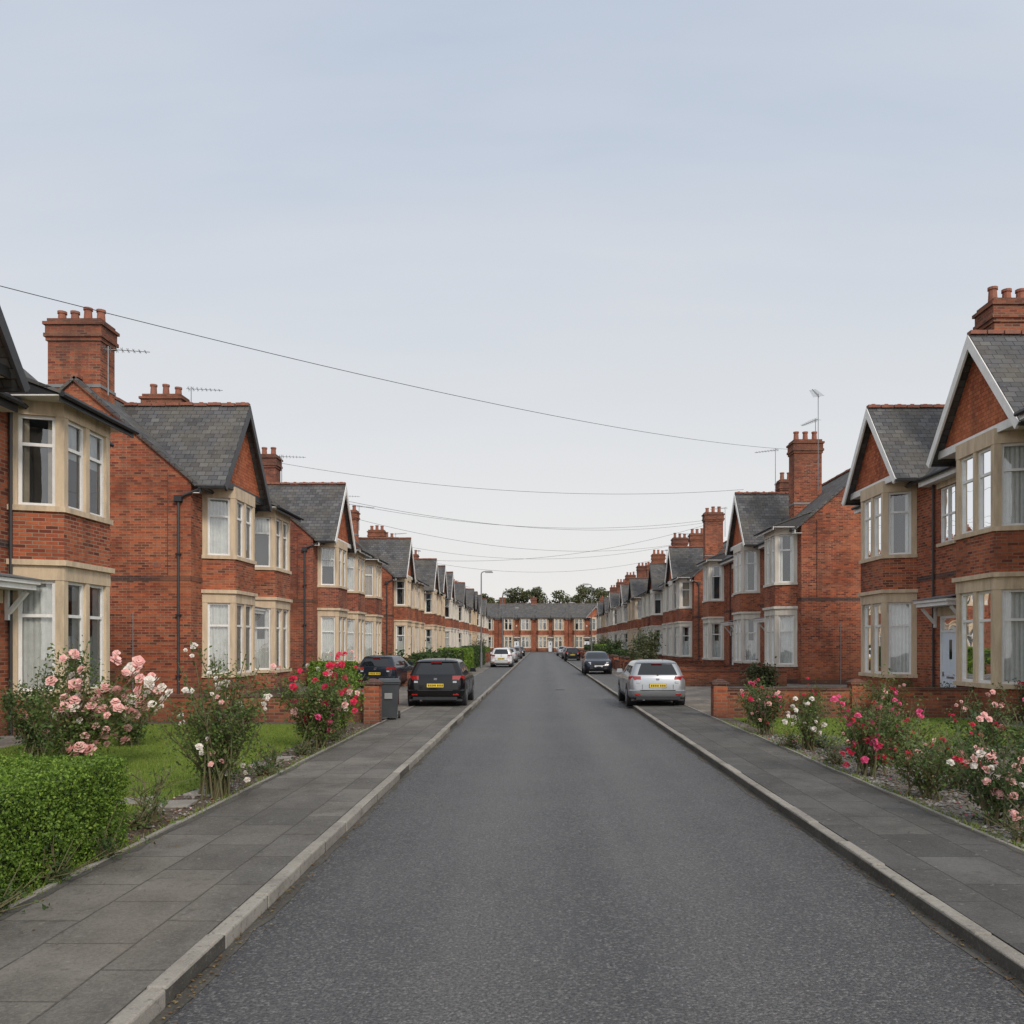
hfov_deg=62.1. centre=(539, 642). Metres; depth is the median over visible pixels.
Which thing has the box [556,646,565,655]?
parked car
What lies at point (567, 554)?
overhead wire
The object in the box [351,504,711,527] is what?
overhead wire
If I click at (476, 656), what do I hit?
hedge
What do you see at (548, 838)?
road
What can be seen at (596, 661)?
parked car
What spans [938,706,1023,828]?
rose bush
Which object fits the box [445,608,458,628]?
walls
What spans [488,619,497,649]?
walls
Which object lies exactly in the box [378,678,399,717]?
wheelie bin
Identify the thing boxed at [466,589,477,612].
roof and gutters
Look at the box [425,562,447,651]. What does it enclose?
window frames and trim
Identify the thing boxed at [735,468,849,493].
ridge tiles
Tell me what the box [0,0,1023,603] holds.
sky
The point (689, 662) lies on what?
garden wall
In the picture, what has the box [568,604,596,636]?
roof and gutters
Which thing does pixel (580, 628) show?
curtains
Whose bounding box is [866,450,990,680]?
window glass
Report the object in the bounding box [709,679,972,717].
garden wall
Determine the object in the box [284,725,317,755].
weeds
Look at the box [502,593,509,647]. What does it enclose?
street lamp
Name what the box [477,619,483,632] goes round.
walls
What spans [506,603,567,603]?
ridge tiles
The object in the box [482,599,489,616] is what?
roof and gutters
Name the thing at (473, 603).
window frames and trim
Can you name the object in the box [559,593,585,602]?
tree
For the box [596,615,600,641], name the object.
stone dressings
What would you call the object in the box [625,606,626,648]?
curtains
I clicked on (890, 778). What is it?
fallen petals
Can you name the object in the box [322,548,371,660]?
curtains
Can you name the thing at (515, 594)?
tree
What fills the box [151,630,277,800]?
rose bush
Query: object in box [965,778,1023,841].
weeds
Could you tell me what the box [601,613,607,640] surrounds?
stone dressings
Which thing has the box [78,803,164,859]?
weeds
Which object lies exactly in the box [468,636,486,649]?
shrub
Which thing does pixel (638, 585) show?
roof and gutters
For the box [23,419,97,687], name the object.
curtains
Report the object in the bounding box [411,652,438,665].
hedge
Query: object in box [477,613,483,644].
stone dressings
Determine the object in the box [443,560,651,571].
overhead wire
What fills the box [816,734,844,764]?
weeds
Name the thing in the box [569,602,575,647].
street lamp
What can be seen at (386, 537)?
ridge tiles
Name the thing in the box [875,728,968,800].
rose bush
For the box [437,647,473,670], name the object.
hedge
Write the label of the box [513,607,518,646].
street lamp
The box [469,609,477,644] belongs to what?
stone dressings
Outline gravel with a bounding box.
[16,727,1023,898]
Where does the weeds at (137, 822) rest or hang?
on the garden ground at (403, 700)
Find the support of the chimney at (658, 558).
on the roof and gutters at (638, 585)
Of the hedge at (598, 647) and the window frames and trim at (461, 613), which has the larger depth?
the window frames and trim at (461, 613)
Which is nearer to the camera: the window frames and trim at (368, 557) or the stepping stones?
the stepping stones
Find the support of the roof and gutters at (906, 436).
on the garden ground at (696, 697)
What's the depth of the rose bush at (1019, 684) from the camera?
20.74 m
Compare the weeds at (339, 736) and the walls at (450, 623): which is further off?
the walls at (450, 623)
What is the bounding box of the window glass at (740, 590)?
[705,538,773,662]
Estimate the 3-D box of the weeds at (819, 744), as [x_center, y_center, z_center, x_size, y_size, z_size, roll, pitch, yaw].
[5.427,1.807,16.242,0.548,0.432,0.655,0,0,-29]
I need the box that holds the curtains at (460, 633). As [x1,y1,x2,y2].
[459,608,460,646]
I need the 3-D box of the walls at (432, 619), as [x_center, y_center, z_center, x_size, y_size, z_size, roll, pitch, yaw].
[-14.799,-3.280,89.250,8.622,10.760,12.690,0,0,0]
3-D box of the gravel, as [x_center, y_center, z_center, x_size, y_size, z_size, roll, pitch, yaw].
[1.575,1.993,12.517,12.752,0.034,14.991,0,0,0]
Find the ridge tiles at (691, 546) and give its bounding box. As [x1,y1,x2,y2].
[669,541,726,546]
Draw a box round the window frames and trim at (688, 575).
[659,547,698,655]
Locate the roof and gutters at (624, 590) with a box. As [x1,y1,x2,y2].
[614,584,628,606]
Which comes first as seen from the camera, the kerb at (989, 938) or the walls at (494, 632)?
the kerb at (989, 938)
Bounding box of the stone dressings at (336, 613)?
[317,540,382,662]
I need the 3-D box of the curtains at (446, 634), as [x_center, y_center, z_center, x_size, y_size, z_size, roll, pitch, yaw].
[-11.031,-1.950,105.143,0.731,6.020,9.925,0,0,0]
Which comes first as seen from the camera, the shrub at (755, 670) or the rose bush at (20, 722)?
the rose bush at (20, 722)
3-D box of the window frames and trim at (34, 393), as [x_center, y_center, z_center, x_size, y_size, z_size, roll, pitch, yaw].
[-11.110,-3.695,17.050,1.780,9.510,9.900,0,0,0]
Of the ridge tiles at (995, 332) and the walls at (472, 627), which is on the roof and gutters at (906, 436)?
the ridge tiles at (995, 332)
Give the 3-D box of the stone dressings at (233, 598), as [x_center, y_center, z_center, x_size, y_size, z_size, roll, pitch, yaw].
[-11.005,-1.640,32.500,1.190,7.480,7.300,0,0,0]
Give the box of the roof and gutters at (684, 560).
[658,542,726,660]
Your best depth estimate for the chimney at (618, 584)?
151.75 m
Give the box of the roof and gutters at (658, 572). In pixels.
[637,563,665,595]
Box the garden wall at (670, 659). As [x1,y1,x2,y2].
[631,659,682,660]
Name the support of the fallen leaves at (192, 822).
on the pavement at (121, 941)
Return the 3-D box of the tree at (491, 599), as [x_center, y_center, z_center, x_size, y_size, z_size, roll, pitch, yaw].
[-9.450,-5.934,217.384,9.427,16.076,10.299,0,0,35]
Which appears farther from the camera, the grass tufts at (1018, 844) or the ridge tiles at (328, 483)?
the ridge tiles at (328, 483)
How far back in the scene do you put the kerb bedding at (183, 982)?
5.41 m
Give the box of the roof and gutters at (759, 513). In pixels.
[696,471,849,664]
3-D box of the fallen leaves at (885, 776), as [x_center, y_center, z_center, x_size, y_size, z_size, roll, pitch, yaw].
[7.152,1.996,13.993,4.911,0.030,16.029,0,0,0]
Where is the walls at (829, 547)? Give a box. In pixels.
[703,486,860,683]
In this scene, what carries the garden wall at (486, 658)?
on the garden ground at (403, 700)
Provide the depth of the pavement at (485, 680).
49.28 m
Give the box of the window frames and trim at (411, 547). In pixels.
[396,538,427,655]
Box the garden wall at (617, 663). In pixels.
[613,655,624,670]
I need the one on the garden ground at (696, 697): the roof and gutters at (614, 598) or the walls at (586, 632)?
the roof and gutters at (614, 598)
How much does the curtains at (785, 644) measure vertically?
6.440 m
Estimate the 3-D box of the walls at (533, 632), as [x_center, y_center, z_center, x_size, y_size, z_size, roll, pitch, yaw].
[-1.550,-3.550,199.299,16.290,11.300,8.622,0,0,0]
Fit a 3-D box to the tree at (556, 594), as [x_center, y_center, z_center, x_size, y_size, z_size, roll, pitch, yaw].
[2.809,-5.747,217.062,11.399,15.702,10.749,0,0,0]
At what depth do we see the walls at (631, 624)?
105.24 m
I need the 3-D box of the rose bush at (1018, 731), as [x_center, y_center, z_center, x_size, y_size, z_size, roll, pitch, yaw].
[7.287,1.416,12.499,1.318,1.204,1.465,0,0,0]
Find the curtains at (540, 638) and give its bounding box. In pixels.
[505,619,561,646]
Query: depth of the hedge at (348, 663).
38.63 m
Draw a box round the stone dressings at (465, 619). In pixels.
[459,605,469,645]
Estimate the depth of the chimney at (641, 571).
119.75 m
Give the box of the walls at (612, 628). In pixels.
[608,610,615,631]
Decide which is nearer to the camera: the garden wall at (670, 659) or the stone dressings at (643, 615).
the garden wall at (670, 659)
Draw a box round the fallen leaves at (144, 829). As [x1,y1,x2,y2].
[11,723,374,903]
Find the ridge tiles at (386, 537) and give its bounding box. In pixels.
[359,537,410,538]
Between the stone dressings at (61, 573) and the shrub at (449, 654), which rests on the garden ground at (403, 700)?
the shrub at (449, 654)
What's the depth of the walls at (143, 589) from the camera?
28.00 m
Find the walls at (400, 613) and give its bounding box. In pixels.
[355,543,423,658]
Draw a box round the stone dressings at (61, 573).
[0,400,114,740]
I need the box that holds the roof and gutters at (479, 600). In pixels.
[477,595,484,614]
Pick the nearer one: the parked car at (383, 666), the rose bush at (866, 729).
the rose bush at (866, 729)
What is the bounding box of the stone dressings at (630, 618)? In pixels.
[627,598,640,652]
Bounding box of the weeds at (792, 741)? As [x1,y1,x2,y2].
[772,721,801,747]
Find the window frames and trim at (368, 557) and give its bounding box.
[314,484,387,660]
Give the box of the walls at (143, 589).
[64,380,289,693]
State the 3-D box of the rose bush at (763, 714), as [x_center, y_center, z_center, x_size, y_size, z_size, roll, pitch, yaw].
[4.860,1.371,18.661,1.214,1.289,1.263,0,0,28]
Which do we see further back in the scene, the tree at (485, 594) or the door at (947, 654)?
the tree at (485, 594)
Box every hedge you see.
[0,750,132,900]
[307,660,358,686]
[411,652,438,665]
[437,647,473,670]
[462,645,485,667]
[584,644,594,650]
[594,644,607,651]
[610,649,630,660]
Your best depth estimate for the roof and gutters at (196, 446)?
29.20 m
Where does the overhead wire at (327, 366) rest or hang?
attached to the chimney at (800, 483)
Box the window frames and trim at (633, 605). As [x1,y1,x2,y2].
[625,578,640,645]
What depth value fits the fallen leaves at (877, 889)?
6.71 m
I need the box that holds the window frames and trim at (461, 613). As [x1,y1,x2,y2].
[459,586,470,646]
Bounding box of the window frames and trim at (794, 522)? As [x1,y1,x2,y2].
[697,494,808,663]
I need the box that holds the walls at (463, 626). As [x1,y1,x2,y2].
[459,608,468,641]
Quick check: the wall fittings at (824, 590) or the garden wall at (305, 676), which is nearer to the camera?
the garden wall at (305, 676)
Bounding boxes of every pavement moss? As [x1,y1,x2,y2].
[0,714,397,919]
[703,714,1023,854]
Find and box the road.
[164,652,1023,1023]
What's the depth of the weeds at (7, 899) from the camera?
6.32 m
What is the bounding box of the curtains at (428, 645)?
[426,594,430,651]
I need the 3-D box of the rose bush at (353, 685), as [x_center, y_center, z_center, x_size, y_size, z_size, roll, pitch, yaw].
[-4.507,1.080,18.283,1.613,1.877,1.687,0,0,0]
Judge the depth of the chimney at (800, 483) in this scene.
46.30 m
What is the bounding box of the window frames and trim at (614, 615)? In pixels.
[606,594,615,640]
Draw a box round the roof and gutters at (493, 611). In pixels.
[487,604,498,618]
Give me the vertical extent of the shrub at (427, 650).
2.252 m
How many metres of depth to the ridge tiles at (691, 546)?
76.19 m
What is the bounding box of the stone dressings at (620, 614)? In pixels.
[616,604,626,648]
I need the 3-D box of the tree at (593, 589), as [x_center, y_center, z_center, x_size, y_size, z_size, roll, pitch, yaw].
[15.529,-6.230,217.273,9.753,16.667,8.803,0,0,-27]
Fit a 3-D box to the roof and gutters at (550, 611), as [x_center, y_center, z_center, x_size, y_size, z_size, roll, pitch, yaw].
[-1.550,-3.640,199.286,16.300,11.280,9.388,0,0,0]
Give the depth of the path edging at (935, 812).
11.16 m
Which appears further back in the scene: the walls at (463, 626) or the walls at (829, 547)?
the walls at (463, 626)
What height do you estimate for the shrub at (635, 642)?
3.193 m
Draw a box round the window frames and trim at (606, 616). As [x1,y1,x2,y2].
[601,603,607,637]
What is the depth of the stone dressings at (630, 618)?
109.22 m
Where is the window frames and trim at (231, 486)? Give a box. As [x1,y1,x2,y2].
[192,406,300,673]
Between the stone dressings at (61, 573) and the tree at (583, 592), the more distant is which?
the tree at (583, 592)
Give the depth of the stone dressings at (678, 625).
73.13 m
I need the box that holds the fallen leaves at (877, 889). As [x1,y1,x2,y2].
[603,688,1022,994]
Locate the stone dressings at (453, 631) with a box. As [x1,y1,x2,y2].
[445,598,459,647]
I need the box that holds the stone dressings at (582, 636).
[572,617,596,647]
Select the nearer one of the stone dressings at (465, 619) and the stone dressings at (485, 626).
the stone dressings at (465, 619)
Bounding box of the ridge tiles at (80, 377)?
[71,374,249,405]
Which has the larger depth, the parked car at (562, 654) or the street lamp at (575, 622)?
the street lamp at (575, 622)
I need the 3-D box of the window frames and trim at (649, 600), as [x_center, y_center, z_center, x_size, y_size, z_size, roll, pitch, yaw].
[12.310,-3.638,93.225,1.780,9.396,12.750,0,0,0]
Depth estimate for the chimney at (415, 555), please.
99.33 m
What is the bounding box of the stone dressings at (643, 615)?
[641,589,662,653]
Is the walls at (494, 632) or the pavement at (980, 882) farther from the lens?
the walls at (494, 632)
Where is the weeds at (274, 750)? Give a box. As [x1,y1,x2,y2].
[250,735,301,768]
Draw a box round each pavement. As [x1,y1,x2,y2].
[0,699,475,1023]
[474,652,528,698]
[555,652,617,692]
[636,701,1023,954]
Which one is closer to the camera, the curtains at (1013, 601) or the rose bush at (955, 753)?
the rose bush at (955, 753)
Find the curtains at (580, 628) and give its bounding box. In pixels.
[576,619,596,646]
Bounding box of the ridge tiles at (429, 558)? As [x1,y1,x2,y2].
[414,558,444,565]
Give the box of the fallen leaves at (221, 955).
[154,685,496,1023]
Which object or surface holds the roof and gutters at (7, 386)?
on the garden ground at (403, 700)
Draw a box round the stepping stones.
[116,756,293,808]
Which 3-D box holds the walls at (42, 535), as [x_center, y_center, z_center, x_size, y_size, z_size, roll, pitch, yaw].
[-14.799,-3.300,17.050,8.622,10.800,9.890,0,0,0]
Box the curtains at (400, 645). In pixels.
[397,582,411,654]
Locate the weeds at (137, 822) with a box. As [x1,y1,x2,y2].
[114,748,185,831]
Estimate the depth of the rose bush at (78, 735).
13.24 m
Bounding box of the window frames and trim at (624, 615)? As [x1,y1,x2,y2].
[614,586,626,649]
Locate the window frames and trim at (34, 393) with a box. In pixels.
[0,306,133,691]
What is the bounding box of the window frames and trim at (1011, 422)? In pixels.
[842,335,1023,683]
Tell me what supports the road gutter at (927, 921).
on the road
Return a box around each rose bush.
[0,660,96,756]
[1,635,172,762]
[103,681,165,746]
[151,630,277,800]
[265,652,364,749]
[301,649,370,734]
[730,673,767,722]
[735,676,791,734]
[781,693,832,750]
[792,677,828,718]
[817,664,931,778]
[841,695,891,750]
[864,673,909,716]
[868,694,952,765]
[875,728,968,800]
[893,675,917,686]
[911,711,998,789]
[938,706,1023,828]
[944,680,1023,754]
[979,725,1023,801]
[987,697,1023,772]
[1012,678,1023,717]
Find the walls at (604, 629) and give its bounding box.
[601,627,607,632]
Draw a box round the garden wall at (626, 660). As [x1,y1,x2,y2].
[623,656,641,668]
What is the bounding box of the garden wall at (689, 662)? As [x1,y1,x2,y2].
[622,661,701,670]
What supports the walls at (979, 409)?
on the garden ground at (696, 697)
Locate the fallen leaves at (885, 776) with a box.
[728,720,1018,840]
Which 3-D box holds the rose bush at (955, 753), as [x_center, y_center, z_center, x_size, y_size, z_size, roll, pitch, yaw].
[5.653,1.470,11.686,1.215,1.096,1.032,0,0,0]
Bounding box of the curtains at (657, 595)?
[655,593,660,652]
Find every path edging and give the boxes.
[1,671,482,911]
[613,674,1023,851]
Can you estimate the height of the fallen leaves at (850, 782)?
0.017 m
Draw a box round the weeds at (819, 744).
[814,728,843,748]
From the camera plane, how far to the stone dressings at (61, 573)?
18.78 m
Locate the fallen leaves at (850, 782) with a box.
[703,720,1018,854]
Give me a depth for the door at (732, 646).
56.07 m
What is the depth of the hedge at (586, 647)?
110.24 m
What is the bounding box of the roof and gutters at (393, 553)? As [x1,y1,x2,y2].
[355,538,429,654]
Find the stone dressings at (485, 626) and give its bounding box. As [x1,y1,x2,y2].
[484,616,488,646]
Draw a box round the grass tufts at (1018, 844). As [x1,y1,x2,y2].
[720,719,1023,850]
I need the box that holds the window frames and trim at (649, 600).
[638,564,662,640]
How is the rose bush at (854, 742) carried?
on the garden ground at (696, 697)
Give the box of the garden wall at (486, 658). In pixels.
[485,652,487,662]
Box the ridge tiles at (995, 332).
[866,330,1023,407]
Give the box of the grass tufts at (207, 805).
[0,727,368,912]
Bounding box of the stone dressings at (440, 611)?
[424,590,445,651]
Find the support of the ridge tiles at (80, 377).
on the roof and gutters at (196, 446)
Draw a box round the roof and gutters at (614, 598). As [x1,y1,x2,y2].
[605,592,619,610]
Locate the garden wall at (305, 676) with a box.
[300,670,411,685]
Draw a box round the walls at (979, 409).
[855,360,1023,721]
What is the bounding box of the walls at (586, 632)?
[568,608,596,649]
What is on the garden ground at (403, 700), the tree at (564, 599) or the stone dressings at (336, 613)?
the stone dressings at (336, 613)
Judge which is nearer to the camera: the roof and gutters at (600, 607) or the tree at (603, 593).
the roof and gutters at (600, 607)
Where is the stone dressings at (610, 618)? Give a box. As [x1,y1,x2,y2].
[608,608,615,647]
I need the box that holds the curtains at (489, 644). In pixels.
[488,619,492,646]
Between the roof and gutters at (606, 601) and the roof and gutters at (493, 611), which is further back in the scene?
the roof and gutters at (493, 611)
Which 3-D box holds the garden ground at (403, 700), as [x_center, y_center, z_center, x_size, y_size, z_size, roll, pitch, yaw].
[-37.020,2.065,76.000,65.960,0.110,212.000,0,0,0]
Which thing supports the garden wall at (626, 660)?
on the garden ground at (696, 697)
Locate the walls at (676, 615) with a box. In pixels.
[663,549,725,664]
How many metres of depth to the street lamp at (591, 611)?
83.95 m
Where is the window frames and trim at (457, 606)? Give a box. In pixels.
[445,572,460,647]
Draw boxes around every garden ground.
[2,662,490,905]
[580,657,1023,848]
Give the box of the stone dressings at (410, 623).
[394,576,424,657]
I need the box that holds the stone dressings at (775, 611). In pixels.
[702,526,797,666]
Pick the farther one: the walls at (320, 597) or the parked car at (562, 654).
the parked car at (562, 654)
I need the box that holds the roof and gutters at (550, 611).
[498,604,568,636]
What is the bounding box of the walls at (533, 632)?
[498,619,567,651]
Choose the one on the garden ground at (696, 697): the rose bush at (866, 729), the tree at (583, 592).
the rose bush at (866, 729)
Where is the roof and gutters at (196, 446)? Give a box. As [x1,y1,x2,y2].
[59,376,303,693]
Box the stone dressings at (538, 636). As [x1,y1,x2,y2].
[503,618,564,647]
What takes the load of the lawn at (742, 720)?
on the garden ground at (696, 697)
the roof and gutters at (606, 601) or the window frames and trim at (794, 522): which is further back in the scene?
the roof and gutters at (606, 601)
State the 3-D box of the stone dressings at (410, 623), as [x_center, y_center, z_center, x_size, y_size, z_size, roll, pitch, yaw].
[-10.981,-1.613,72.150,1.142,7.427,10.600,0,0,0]
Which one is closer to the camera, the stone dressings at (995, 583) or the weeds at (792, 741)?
the weeds at (792, 741)
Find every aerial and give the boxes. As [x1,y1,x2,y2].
[102,346,222,401]
[279,455,359,496]
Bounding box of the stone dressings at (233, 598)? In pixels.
[201,487,292,693]
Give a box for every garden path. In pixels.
[0,735,54,747]
[698,706,710,709]
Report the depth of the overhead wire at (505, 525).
53.82 m
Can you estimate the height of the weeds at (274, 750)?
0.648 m
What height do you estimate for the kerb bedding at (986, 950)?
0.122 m
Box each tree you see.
[480,593,498,602]
[487,588,519,603]
[506,586,532,602]
[517,586,548,603]
[535,590,564,602]
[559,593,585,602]
[567,584,592,603]
[582,587,605,602]
[587,589,609,603]
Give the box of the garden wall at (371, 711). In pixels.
[111,678,383,723]
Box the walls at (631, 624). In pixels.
[627,619,640,628]
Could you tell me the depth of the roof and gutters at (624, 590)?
120.45 m
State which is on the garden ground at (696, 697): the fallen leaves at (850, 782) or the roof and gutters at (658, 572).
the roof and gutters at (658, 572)
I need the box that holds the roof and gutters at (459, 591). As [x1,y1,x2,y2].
[454,583,471,608]
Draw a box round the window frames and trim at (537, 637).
[503,619,563,647]
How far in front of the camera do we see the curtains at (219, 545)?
29.38 m
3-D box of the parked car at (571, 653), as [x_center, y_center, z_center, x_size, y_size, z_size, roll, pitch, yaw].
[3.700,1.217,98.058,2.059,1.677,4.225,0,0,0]
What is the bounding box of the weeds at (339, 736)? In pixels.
[330,722,353,741]
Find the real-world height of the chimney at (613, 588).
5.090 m
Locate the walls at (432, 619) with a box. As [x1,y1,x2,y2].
[424,581,444,640]
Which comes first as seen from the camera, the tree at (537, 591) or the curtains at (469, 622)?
the curtains at (469, 622)
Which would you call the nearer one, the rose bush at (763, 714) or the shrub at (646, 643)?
the rose bush at (763, 714)
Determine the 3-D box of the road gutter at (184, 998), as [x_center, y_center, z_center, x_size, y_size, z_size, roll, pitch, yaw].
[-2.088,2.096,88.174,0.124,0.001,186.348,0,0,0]
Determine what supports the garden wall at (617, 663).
on the garden ground at (696, 697)
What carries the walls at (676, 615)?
on the garden ground at (696, 697)
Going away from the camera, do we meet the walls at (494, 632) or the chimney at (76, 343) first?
the chimney at (76, 343)
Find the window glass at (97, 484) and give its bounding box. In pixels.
[96,442,97,514]
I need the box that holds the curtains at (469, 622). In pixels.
[469,611,470,645]
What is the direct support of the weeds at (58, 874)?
on the garden ground at (403, 700)
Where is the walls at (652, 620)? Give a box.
[641,584,662,656]
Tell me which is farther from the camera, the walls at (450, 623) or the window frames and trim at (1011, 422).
the walls at (450, 623)
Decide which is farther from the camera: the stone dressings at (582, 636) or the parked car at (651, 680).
the stone dressings at (582, 636)
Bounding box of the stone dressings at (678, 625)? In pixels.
[662,578,691,656]
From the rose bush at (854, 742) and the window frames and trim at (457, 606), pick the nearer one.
the rose bush at (854, 742)
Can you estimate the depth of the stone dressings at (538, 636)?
195.00 m
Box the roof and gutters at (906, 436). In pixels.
[845,334,1023,686]
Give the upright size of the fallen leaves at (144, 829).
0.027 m
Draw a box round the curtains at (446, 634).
[445,602,448,647]
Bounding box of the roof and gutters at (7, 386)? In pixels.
[0,334,139,735]
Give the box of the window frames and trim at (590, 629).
[573,606,596,647]
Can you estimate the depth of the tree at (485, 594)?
222.16 m
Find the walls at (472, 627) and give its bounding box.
[469,624,476,631]
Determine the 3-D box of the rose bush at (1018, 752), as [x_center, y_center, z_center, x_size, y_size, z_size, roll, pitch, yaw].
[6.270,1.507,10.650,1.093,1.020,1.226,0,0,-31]
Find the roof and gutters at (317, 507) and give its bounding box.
[267,484,389,669]
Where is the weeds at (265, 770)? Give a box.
[251,744,291,775]
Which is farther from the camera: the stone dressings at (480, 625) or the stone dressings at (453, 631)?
the stone dressings at (480, 625)
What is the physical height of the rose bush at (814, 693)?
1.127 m
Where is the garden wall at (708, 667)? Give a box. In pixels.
[678,665,738,669]
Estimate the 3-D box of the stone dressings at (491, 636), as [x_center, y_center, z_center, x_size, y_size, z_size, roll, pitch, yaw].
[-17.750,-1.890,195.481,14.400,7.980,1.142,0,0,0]
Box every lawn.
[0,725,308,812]
[734,718,1016,745]
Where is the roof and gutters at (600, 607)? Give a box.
[594,602,603,616]
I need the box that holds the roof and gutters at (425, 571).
[414,559,446,597]
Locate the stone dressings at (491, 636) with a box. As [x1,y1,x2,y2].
[488,618,493,647]
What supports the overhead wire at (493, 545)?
attached to the chimney at (355, 517)
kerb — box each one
[107,652,529,1023]
[554,652,1023,967]
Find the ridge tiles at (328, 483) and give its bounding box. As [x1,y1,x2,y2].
[267,482,345,484]
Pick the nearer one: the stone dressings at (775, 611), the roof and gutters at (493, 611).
the stone dressings at (775, 611)
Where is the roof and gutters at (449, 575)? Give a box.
[445,572,461,602]
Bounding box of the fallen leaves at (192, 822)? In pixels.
[5,722,408,943]
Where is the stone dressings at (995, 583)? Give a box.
[858,428,1023,688]
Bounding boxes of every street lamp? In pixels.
[480,571,492,667]
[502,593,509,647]
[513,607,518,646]
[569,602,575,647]
[582,583,591,650]
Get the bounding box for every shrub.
[115,761,198,822]
[375,644,420,663]
[413,640,440,652]
[425,645,459,658]
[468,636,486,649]
[589,635,611,649]
[602,634,626,656]
[619,630,665,660]
[623,628,662,658]
[630,645,663,659]
[738,656,780,686]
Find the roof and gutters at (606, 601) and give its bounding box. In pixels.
[599,598,608,614]
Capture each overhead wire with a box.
[1,286,792,449]
[282,463,743,493]
[349,501,712,529]
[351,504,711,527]
[362,520,674,550]
[413,545,671,558]
[414,525,703,560]
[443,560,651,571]
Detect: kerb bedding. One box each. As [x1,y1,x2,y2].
[106,663,518,1023]
[555,653,1023,982]
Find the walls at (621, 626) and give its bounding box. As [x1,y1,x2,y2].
[616,623,626,641]
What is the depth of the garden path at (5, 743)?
17.12 m
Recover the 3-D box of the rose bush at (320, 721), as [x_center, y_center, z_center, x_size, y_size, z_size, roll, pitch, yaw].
[-4.304,1.088,16.279,1.882,1.858,2.045,0,0,0]
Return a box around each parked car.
[357,653,413,687]
[407,654,475,705]
[490,646,514,666]
[509,648,518,662]
[510,647,522,658]
[516,646,525,655]
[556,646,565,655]
[561,647,572,658]
[563,648,580,660]
[581,651,612,674]
[616,659,685,705]
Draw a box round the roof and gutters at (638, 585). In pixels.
[624,578,647,601]
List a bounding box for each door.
[732,630,732,664]
[940,615,955,686]
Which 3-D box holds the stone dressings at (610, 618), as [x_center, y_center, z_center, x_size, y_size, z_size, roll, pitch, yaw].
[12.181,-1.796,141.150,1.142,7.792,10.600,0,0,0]
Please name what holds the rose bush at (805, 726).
on the garden ground at (696, 697)
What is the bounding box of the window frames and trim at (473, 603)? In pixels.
[469,593,478,634]
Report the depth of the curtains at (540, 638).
195.19 m
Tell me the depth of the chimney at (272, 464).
46.75 m
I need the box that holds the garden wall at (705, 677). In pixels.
[681,670,787,685]
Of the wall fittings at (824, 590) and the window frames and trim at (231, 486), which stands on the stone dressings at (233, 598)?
the window frames and trim at (231, 486)
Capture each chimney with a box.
[42,307,189,404]
[261,447,282,481]
[350,505,386,542]
[413,550,418,557]
[608,585,616,593]
[616,579,623,591]
[622,572,635,583]
[636,563,646,576]
[645,550,665,577]
[671,533,688,545]
[688,506,724,559]
[774,431,824,518]
[972,286,1023,330]
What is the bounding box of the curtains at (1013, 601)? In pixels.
[890,446,1023,681]
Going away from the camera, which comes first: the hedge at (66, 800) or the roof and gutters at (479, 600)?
the hedge at (66, 800)
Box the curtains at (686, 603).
[675,582,688,654]
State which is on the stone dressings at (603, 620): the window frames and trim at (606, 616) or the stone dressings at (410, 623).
the window frames and trim at (606, 616)
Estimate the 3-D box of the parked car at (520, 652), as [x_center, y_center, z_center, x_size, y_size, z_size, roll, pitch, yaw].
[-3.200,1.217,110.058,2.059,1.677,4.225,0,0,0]
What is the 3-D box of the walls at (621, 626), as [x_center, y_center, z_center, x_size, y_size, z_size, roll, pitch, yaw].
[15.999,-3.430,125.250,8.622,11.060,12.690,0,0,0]
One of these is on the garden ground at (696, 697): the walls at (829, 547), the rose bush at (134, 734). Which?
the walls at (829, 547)
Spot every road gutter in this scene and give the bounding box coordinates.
[150,653,529,1023]
[554,653,1023,992]
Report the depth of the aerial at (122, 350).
28.53 m
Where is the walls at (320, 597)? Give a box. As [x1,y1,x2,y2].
[271,501,381,682]
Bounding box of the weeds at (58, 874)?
[0,831,117,886]
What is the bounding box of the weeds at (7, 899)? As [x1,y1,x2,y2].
[0,846,49,914]
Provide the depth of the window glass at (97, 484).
20.73 m
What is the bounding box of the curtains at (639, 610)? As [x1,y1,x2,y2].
[638,601,640,641]
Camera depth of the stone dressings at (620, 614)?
124.28 m
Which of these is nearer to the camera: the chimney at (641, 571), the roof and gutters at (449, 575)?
the roof and gutters at (449, 575)
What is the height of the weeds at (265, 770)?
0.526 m
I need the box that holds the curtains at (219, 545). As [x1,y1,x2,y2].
[210,500,283,671]
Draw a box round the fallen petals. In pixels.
[764,729,1022,827]
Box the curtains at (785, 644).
[712,536,791,662]
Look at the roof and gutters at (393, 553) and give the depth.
67.44 m
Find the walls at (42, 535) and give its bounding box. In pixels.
[0,412,109,735]

